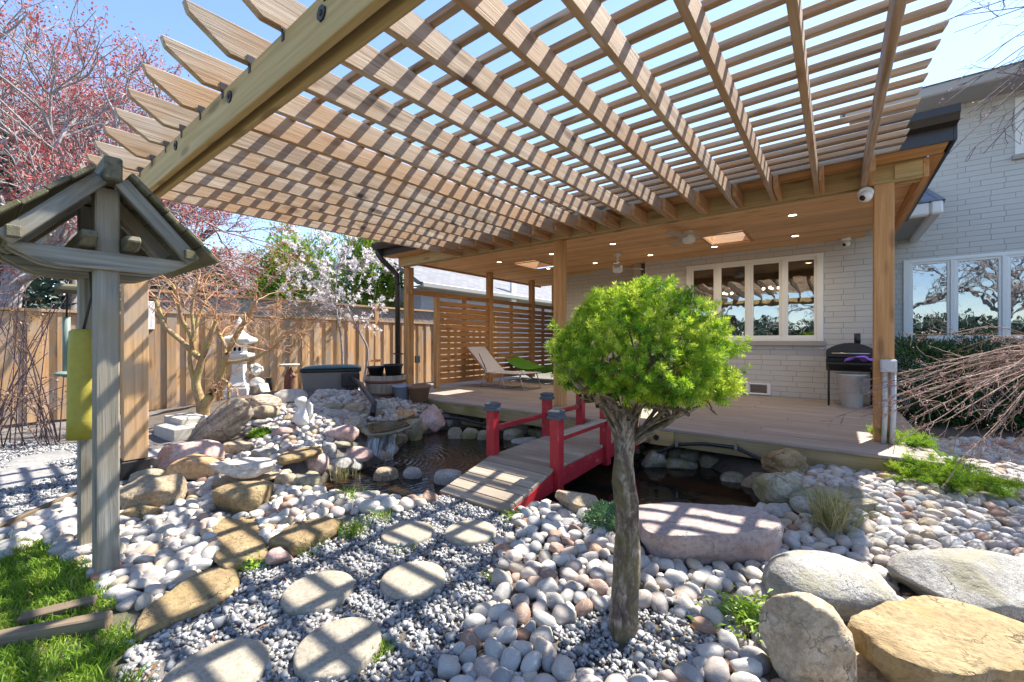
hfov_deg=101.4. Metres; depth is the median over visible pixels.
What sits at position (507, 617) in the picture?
pebble
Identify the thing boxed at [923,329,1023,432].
yew bush
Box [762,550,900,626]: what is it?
boulder
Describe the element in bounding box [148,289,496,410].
wooden fence
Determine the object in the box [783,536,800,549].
pebble
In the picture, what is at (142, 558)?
pebble
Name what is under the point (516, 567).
pebble
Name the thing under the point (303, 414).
kneeling statue
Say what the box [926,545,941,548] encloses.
pebble
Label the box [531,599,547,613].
pebble
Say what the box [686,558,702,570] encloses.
pebble
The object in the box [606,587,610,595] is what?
pebble
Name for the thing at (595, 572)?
pebble
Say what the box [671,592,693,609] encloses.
pebble
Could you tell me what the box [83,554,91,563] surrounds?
pebble
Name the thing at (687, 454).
rock
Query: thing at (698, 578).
pebble
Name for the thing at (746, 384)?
basement window
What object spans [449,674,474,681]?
pebble
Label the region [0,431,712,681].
gravel
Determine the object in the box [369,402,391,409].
rock
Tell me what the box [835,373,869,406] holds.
bucket
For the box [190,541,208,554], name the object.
pebble
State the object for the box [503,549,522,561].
pebble
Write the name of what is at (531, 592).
pebble
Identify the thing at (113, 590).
pebble
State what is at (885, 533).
pebble
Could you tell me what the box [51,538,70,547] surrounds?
pebble
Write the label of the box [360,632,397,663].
grass tuft
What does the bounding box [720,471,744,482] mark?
rock
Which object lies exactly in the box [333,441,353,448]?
rock
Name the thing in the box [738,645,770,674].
pebble
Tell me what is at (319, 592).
stepping stone
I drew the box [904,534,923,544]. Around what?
pebble
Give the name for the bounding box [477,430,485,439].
rock
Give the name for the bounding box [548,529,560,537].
pebble
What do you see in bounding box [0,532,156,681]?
grass
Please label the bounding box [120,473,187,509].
rock
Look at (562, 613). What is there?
pebble
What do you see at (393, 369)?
plant pot
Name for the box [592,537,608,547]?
pebble
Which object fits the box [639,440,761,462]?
pond hose
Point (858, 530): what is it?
pebble
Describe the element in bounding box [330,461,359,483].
reeds
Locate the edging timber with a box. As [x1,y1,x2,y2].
[0,610,112,653]
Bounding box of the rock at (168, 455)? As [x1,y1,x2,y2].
[157,440,225,470]
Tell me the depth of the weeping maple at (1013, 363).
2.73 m
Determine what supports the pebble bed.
on the ground at (742, 465)
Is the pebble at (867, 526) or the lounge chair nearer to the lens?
the pebble at (867, 526)
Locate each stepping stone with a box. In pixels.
[161,638,269,681]
[280,571,353,615]
[293,617,381,681]
[380,561,445,604]
[381,521,433,548]
[445,520,495,548]
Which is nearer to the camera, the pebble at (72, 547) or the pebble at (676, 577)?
the pebble at (676, 577)
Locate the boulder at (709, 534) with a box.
[639,502,783,565]
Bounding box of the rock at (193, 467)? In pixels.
[164,454,227,479]
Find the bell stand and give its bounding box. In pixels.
[0,155,219,584]
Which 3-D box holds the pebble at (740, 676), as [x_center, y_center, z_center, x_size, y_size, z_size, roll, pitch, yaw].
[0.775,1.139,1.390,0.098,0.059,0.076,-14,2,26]
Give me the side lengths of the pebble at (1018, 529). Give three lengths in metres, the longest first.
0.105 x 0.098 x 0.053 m
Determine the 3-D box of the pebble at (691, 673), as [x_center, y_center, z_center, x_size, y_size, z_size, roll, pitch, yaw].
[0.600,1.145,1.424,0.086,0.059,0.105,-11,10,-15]
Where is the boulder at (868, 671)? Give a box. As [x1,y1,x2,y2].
[856,652,888,681]
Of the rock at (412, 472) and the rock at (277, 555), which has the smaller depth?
the rock at (277, 555)
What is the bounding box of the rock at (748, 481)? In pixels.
[741,475,753,487]
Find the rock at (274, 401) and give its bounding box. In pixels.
[245,394,282,408]
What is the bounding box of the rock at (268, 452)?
[250,447,277,457]
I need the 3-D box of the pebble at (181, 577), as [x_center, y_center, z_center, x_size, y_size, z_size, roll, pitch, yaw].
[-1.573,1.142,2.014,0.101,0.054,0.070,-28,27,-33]
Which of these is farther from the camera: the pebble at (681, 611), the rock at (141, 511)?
the rock at (141, 511)
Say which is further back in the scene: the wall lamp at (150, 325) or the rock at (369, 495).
the wall lamp at (150, 325)
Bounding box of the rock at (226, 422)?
[188,398,253,443]
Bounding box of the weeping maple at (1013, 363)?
[828,312,1023,488]
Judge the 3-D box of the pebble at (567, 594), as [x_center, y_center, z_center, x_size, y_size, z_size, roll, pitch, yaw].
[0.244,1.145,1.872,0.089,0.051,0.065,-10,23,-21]
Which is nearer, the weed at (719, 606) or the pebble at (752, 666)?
the pebble at (752, 666)
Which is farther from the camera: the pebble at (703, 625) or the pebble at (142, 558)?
the pebble at (142, 558)
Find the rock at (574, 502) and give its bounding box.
[555,490,597,513]
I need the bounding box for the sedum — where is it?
[582,499,614,531]
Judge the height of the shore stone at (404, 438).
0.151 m
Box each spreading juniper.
[866,426,943,459]
[882,447,1023,503]
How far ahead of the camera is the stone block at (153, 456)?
3.77 m
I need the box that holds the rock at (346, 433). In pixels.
[324,425,359,441]
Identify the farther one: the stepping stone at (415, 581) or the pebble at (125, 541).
the pebble at (125, 541)
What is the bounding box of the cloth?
[844,356,872,361]
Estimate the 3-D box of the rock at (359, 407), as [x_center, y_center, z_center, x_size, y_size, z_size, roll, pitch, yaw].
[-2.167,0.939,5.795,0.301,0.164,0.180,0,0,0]
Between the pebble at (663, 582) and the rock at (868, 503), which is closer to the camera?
the pebble at (663, 582)
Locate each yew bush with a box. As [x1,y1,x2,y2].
[869,328,983,429]
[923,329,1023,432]
[985,340,1023,432]
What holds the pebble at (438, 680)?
on the ground at (742, 465)
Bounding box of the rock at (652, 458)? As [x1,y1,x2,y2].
[641,450,665,467]
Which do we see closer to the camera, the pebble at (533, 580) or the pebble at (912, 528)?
the pebble at (533, 580)
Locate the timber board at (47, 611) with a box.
[17,594,97,624]
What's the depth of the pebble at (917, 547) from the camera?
2.21 m
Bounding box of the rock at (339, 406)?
[324,403,344,409]
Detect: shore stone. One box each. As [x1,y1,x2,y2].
[326,464,337,476]
[349,457,362,471]
[379,450,391,460]
[385,444,398,456]
[394,435,401,444]
[397,434,407,442]
[446,420,453,426]
[751,472,763,479]
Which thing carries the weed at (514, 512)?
on the ground at (742, 465)
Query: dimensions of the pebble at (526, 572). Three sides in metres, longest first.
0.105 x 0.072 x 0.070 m
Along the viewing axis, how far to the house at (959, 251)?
6.72 m
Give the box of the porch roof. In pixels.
[371,102,960,442]
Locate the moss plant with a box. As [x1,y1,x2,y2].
[246,426,274,438]
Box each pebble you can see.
[0,534,8,540]
[0,538,17,544]
[0,541,17,547]
[0,548,17,559]
[15,541,37,551]
[47,542,72,557]
[50,533,73,546]
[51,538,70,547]
[59,551,79,561]
[64,543,78,551]
[68,555,87,562]
[75,546,90,554]
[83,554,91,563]
[86,568,93,579]
[94,575,115,594]
[96,569,111,581]
[103,584,126,599]
[108,568,129,578]
[109,575,129,587]
[114,588,141,602]
[115,595,137,611]
[120,537,130,546]
[120,542,125,553]
[120,563,133,568]
[122,553,140,563]
[125,545,147,556]
[126,578,150,590]
[128,571,142,582]
[129,563,149,575]
[133,554,154,564]
[134,592,153,611]
[135,541,154,547]
[141,568,165,580]
[142,544,161,554]
[143,584,166,596]
[154,549,174,562]
[155,546,177,554]
[158,570,181,583]
[162,537,181,546]
[164,559,186,573]
[172,554,190,559]
[173,570,196,584]
[175,546,192,554]
[181,536,201,545]
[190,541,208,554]
[191,558,213,569]
[200,546,219,559]
[201,540,221,551]
[358,498,379,514]
[373,494,389,500]
[380,497,396,511]
[390,494,401,499]
[398,497,415,510]
[405,494,417,498]
[423,490,437,502]
[433,679,445,681]
[437,654,460,680]
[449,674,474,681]
[459,628,481,651]
[459,645,476,664]
[463,613,485,629]
[472,602,492,617]
[472,624,497,641]
[474,655,498,678]
[484,637,506,661]
[487,603,509,621]
[487,666,512,681]
[490,568,512,585]
[491,582,510,601]
[493,543,509,551]
[495,625,517,644]
[497,558,511,570]
[498,610,517,627]
[499,646,520,671]
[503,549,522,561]
[509,539,525,549]
[509,561,526,572]
[511,593,528,607]
[511,640,533,659]
[512,602,530,624]
[513,544,530,559]
[515,529,526,538]
[515,579,529,592]
[520,566,537,579]
[520,650,541,673]
[522,671,537,681]
[523,620,535,635]
[524,586,540,599]
[526,560,541,571]
[527,575,542,586]
[528,541,541,554]
[530,625,553,644]
[531,532,544,544]
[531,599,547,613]
[532,673,557,681]
[533,610,555,631]
[534,636,557,657]
[536,577,558,593]
[538,550,552,562]
[538,568,558,583]
[541,560,555,569]
[541,654,554,673]
[545,592,564,609]
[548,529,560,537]
[549,542,564,553]
[551,654,575,681]
[552,553,569,566]
[552,603,576,624]
[559,567,577,581]
[560,546,577,556]
[560,588,574,602]
[561,538,573,546]
[563,580,583,591]
[564,560,582,572]
[568,529,583,541]
[573,590,588,604]
[574,544,587,553]
[574,574,588,587]
[575,598,592,617]
[575,668,594,678]
[580,551,598,561]
[583,533,598,543]
[585,541,601,552]
[586,559,601,570]
[587,579,608,595]
[589,566,606,580]
[591,594,608,611]
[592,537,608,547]
[599,548,610,559]
[599,563,612,577]
[604,531,614,542]
[605,576,612,586]
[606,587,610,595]
[607,555,612,563]
[627,673,652,681]
[638,589,651,609]
[640,554,650,567]
[640,572,656,585]
[641,562,658,577]
[643,581,658,591]
[651,591,668,612]
[655,576,673,590]
[656,558,674,571]
[657,669,677,681]
[664,569,685,583]
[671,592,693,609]
[673,606,687,618]
[673,662,703,681]
[674,560,687,574]
[674,584,697,600]
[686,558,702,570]
[691,571,706,588]
[691,616,718,635]
[692,656,706,666]
[695,642,724,658]
[697,567,713,577]
[701,589,718,598]
[701,606,724,626]
[702,596,724,613]
[703,656,729,681]
[705,575,722,593]
[712,560,729,571]
[717,592,730,601]
[717,629,739,652]
[718,577,732,591]
[724,569,746,584]
[724,601,745,618]
[724,625,744,637]
[729,657,762,678]
[729,671,760,681]
[732,562,744,574]
[733,618,758,636]
[735,586,753,601]
[736,637,760,648]
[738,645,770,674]
[744,560,761,569]
[744,566,762,580]
[751,582,770,602]
[751,628,768,655]
[783,530,799,541]
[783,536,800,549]
[795,530,809,536]
[799,546,814,549]
[811,542,828,549]
[812,527,826,540]
[819,537,835,548]
[822,527,838,538]
[829,546,845,555]
[834,535,852,549]
[842,524,864,534]
[845,552,864,561]
[847,532,868,539]
[851,537,874,548]
[851,545,869,556]
[855,520,875,534]
[866,533,888,544]
[869,537,886,549]
[870,566,890,581]
[873,554,890,567]
[875,530,896,537]
[883,549,897,556]
[888,545,907,553]
[889,525,908,536]
[902,523,924,534]
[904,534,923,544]
[912,544,928,549]
[918,517,938,525]
[918,531,937,540]
[923,538,942,547]
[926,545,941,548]
[931,528,949,537]
[937,536,963,547]
[938,521,958,532]
[950,545,966,547]
[965,540,986,549]
[967,527,987,533]
[970,521,991,530]
[982,519,1001,528]
[983,540,1006,549]
[993,532,1012,539]
[993,537,1019,549]
[997,517,1021,527]
[1009,547,1023,555]
[1012,526,1023,533]
[1012,537,1023,547]
[1015,553,1023,557]
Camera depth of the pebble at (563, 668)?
1.43 m
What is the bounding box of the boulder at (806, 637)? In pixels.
[759,592,857,681]
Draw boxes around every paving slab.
[0,449,76,467]
[0,462,73,488]
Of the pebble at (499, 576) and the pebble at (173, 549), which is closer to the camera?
the pebble at (499, 576)
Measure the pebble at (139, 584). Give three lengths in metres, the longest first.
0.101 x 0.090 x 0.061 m
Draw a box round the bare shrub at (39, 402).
[0,276,71,448]
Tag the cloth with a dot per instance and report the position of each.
(863, 358)
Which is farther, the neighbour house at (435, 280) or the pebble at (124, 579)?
the neighbour house at (435, 280)
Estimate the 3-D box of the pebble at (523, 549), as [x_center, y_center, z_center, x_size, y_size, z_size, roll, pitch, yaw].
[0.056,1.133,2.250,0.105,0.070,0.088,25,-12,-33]
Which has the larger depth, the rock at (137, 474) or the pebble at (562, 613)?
the rock at (137, 474)
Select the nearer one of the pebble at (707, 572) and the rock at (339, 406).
the pebble at (707, 572)
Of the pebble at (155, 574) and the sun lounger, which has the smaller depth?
the pebble at (155, 574)
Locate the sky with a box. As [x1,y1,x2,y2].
[0,0,1023,335]
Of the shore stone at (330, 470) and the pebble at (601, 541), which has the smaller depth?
the pebble at (601, 541)
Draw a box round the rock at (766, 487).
[752,472,802,505]
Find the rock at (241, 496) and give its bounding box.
[211,481,273,513]
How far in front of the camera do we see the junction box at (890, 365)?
3.70 m
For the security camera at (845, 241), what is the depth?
6.21 m
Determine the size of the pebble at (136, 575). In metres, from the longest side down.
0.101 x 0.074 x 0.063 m
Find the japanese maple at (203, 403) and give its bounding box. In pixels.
[74,224,336,417]
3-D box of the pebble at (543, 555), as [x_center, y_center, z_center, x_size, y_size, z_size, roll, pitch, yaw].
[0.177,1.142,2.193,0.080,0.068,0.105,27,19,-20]
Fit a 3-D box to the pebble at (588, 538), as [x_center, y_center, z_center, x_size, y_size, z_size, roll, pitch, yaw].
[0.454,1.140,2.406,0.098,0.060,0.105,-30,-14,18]
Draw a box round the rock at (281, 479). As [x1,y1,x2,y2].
[274,473,295,485]
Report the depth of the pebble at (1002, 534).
2.29 m
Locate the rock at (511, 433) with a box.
[503,428,524,439]
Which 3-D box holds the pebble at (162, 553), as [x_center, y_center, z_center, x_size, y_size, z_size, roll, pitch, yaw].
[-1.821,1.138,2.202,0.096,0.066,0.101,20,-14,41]
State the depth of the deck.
4.75 m
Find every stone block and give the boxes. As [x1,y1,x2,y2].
[148,448,161,467]
[154,423,197,440]
[164,412,207,424]
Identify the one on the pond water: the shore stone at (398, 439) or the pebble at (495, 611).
the shore stone at (398, 439)
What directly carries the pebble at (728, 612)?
on the ground at (742, 465)
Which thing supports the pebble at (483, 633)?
on the ground at (742, 465)
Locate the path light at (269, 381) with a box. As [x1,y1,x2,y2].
[266,377,272,389]
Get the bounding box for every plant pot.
[367,366,383,375]
[383,364,402,375]
[392,384,411,399]
[407,384,430,401]
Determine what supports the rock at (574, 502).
on the ground at (742, 465)
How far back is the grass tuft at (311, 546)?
2.27 m
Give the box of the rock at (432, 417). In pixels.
[419,404,445,432]
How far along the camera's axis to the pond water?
3.96 m
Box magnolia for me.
[272,226,403,385]
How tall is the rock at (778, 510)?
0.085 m
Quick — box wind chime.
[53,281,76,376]
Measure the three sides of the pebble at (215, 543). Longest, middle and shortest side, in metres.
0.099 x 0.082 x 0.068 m
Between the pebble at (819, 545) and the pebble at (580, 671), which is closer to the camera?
the pebble at (580, 671)
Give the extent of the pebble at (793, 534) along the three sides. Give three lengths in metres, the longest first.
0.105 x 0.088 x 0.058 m
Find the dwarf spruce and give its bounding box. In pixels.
[544,273,754,645]
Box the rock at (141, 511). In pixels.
[120,505,162,520]
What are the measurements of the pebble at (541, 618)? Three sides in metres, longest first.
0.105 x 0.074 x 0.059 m
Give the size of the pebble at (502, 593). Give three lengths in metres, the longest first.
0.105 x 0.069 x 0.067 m
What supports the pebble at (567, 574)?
on the ground at (742, 465)
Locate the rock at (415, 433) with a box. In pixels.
[404,418,422,440]
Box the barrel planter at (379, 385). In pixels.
[365,373,406,397]
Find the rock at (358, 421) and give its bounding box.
[348,415,366,432]
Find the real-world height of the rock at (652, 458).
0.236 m
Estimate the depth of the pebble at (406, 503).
2.83 m
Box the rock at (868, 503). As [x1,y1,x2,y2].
[839,498,878,512]
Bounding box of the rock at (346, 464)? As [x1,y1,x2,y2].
[330,456,354,471]
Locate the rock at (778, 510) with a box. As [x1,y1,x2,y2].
[763,503,792,518]
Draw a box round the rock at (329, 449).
[321,442,336,457]
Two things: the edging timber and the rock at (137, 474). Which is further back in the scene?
the rock at (137, 474)
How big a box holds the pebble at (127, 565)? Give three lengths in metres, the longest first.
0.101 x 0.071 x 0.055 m
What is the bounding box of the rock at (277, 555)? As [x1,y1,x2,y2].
[265,547,293,564]
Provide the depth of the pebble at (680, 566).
2.08 m
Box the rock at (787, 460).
[761,448,809,474]
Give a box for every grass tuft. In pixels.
[287,524,328,555]
[337,517,378,538]
[360,505,404,522]
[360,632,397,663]
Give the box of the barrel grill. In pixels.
[818,333,872,408]
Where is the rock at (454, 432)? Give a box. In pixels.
[448,427,461,438]
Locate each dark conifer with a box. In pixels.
[0,70,183,309]
[0,155,76,308]
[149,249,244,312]
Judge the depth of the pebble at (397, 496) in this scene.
2.97 m
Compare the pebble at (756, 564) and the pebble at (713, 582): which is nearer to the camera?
the pebble at (713, 582)
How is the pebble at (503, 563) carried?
on the ground at (742, 465)
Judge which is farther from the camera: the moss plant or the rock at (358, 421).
the rock at (358, 421)
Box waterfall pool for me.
[367,421,409,431]
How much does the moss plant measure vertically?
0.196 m
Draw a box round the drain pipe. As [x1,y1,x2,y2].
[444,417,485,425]
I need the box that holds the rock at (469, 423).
[461,420,482,426]
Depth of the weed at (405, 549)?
2.30 m
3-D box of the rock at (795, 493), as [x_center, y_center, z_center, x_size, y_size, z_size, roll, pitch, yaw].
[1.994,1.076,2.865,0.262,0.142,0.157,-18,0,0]
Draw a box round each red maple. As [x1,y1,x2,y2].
[0,0,189,309]
[0,0,310,315]
[174,204,296,311]
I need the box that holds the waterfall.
[360,421,412,466]
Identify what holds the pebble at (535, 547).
on the ground at (742, 465)
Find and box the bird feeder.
[279,364,299,389]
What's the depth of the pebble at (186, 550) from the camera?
2.23 m
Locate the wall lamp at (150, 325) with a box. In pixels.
[148,295,153,329]
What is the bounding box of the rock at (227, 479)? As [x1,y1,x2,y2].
[212,472,280,488]
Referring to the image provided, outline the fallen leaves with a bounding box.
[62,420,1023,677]
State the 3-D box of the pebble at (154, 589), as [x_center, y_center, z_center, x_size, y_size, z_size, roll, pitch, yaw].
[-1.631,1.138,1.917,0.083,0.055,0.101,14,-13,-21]
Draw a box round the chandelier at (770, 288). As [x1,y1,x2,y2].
[762,286,778,290]
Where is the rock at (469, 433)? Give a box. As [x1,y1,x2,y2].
[461,428,477,438]
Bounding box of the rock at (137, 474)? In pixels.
[128,468,163,481]
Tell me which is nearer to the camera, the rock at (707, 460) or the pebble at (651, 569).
the pebble at (651, 569)
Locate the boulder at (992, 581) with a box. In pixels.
[886,548,1023,622]
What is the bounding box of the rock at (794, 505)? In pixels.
[789,496,826,514]
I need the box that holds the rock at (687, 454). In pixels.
[678,449,698,461]
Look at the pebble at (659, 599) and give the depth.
1.79 m
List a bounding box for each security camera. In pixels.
[841,237,850,246]
[857,187,873,201]
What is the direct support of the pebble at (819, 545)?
on the ground at (742, 465)
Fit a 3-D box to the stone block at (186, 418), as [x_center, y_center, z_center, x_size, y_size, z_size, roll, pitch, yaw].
[-4.012,1.060,5.173,0.500,0.280,0.300,0,0,32]
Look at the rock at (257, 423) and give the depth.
4.84 m
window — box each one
[684,252,825,345]
[735,383,770,394]
[901,250,1023,345]
[1012,96,1023,160]
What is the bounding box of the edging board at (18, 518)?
[0,491,76,527]
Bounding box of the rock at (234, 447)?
[223,441,254,454]
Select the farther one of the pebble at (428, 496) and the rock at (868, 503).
the pebble at (428, 496)
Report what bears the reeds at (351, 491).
on the ground at (742, 465)
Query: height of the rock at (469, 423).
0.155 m
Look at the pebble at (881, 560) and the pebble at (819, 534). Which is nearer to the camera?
the pebble at (881, 560)
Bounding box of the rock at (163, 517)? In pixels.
[146,514,167,523]
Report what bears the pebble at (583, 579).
on the ground at (742, 465)
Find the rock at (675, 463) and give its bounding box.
[665,457,697,468]
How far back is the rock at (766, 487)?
2.91 m
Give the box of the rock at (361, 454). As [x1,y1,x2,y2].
[345,446,372,461]
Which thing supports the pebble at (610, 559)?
on the ground at (742, 465)
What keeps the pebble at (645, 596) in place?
on the ground at (742, 465)
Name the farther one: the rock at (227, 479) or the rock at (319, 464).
the rock at (319, 464)
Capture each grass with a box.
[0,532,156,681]
[778,477,895,537]
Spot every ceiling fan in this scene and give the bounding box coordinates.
[593,252,643,272]
[663,230,728,245]
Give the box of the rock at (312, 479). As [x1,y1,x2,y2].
[292,473,321,486]
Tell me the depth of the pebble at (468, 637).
1.58 m
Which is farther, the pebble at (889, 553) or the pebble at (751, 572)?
the pebble at (889, 553)
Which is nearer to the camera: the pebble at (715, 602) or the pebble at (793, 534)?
the pebble at (715, 602)
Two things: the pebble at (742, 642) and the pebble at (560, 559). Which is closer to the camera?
the pebble at (742, 642)
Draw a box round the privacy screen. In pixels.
[411,272,552,387]
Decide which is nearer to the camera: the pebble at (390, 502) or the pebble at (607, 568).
the pebble at (607, 568)
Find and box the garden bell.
[66,272,91,440]
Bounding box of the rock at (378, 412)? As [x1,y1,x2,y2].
[360,409,384,416]
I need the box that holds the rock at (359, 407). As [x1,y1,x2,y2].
[343,402,366,413]
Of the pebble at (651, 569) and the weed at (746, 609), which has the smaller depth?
the weed at (746, 609)
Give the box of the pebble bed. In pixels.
[0,389,1023,681]
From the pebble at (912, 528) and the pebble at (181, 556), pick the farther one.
the pebble at (912, 528)
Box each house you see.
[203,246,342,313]
[370,242,552,369]
[567,60,1023,411]
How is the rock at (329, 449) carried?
on the ground at (742, 465)
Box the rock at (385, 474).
[373,467,398,481]
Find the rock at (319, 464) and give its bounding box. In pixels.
[303,452,328,473]
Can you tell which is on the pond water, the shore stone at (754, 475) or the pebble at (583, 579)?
the shore stone at (754, 475)
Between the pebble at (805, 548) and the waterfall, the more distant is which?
the waterfall
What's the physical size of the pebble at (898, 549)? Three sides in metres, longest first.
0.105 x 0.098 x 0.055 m
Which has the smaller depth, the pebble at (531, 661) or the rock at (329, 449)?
the pebble at (531, 661)
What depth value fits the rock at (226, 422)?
4.33 m
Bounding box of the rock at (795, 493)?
[788,486,820,503]
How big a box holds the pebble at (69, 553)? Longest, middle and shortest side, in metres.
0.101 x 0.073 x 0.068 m
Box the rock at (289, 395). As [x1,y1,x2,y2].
[274,389,307,402]
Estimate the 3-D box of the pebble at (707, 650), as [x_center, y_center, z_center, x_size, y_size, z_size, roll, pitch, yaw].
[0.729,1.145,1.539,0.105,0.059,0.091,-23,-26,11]
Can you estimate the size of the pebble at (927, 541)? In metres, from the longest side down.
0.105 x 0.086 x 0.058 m
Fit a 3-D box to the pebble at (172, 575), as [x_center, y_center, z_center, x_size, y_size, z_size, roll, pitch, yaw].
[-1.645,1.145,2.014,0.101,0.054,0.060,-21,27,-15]
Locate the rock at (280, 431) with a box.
[271,427,293,436]
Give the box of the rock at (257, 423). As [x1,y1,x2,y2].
[251,419,273,427]
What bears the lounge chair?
on the deck
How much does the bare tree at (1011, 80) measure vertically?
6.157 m
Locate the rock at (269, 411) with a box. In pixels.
[251,405,280,419]
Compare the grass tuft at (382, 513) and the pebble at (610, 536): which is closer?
the pebble at (610, 536)
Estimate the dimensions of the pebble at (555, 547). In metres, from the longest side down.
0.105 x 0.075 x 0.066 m
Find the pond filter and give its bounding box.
[299,364,376,415]
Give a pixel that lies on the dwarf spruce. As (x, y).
(645, 380)
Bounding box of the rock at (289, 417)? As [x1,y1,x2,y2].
[283,414,293,420]
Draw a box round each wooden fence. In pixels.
[0,307,120,424]
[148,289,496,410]
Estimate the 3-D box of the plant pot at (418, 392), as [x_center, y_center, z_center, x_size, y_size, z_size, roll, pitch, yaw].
[-1.462,0.818,6.604,0.374,0.250,0.374,0,0,38]
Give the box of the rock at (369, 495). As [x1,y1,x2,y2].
[351,490,379,498]
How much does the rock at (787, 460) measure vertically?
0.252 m
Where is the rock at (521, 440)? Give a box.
[511,437,537,443]
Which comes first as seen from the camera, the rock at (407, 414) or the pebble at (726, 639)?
the pebble at (726, 639)
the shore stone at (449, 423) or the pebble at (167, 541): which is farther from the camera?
the shore stone at (449, 423)
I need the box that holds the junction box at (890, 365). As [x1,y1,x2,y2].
[880,359,896,444]
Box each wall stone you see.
[499,421,510,430]
[511,424,530,433]
[527,427,541,437]
[634,443,644,453]
[642,445,668,457]
[668,448,697,461]
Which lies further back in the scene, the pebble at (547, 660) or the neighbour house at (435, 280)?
the neighbour house at (435, 280)
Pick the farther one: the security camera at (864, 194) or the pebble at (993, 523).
the security camera at (864, 194)
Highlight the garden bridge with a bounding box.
[439,390,638,514]
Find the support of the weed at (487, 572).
on the ground at (742, 465)
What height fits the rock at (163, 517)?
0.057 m
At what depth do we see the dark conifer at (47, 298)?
10.24 m
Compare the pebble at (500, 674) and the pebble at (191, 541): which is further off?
the pebble at (191, 541)
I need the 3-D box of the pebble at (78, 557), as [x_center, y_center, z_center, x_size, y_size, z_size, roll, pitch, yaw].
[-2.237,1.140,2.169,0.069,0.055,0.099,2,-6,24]
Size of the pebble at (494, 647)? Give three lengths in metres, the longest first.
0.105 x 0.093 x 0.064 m
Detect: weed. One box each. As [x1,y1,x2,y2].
[234,548,267,573]
[392,544,417,553]
[482,571,490,583]
[495,508,522,520]
[686,584,773,656]
[696,584,737,615]
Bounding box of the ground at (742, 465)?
[0,353,1023,681]
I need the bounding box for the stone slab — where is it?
[847,595,1023,681]
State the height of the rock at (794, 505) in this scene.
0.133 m
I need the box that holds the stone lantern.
[220,317,257,399]
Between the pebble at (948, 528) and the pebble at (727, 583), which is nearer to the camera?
the pebble at (727, 583)
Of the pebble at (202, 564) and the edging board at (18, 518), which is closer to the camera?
the pebble at (202, 564)
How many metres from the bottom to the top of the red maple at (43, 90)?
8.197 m
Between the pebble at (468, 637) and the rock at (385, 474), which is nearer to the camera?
the pebble at (468, 637)
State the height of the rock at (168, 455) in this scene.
0.275 m
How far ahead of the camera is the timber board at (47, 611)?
1.75 m
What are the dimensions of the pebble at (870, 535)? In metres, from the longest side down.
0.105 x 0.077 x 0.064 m
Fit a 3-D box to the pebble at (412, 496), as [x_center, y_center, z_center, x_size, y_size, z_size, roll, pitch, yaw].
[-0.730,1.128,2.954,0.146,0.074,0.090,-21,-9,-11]
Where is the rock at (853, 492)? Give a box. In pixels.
[817,486,864,500]
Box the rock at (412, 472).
[403,467,421,478]
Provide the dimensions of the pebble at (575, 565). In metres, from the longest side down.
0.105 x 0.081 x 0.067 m
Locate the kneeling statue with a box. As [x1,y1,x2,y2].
[291,396,313,425]
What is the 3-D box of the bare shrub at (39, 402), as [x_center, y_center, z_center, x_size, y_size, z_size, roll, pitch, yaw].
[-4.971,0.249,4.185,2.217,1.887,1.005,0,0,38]
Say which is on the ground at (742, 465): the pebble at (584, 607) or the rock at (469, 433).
the pebble at (584, 607)
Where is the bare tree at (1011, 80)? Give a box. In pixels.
[926,0,1023,161]
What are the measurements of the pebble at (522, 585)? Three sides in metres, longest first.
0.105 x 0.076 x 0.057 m
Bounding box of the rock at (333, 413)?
[322,409,347,418]
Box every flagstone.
[133,568,239,642]
[212,516,267,570]
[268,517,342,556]
[276,446,322,464]
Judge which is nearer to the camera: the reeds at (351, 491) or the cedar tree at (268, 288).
the reeds at (351, 491)
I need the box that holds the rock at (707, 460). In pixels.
[699,453,717,467]
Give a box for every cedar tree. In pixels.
[228,221,348,367]
[323,233,403,362]
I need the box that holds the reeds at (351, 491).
[333,484,375,500]
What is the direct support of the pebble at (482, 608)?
on the ground at (742, 465)
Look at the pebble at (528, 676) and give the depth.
1.42 m
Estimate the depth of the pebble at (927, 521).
2.47 m
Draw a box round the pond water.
[322,427,759,506]
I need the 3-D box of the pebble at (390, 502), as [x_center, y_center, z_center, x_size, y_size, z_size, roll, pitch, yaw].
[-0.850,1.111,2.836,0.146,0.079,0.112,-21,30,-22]
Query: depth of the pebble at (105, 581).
1.95 m
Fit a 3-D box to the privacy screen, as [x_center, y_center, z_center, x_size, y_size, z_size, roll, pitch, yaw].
[-0.316,-0.309,9.653,0.120,2.442,5.010,0,0,38]
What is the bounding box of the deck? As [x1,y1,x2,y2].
[409,377,945,476]
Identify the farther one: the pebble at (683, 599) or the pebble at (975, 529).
the pebble at (975, 529)
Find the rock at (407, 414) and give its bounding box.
[394,410,414,418]
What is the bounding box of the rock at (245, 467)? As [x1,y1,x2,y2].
[209,457,275,478]
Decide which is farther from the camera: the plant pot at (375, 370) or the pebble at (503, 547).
the plant pot at (375, 370)
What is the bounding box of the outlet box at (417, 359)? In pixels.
[415,356,419,362]
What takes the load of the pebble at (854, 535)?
on the ground at (742, 465)
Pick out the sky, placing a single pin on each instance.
(955, 51)
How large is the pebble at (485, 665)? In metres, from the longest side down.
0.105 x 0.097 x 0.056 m
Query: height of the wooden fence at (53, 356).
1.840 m
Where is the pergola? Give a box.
[79,0,952,480]
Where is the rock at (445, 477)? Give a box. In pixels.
[434,469,461,485]
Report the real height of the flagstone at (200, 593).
0.067 m
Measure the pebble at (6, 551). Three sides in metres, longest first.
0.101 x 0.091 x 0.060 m

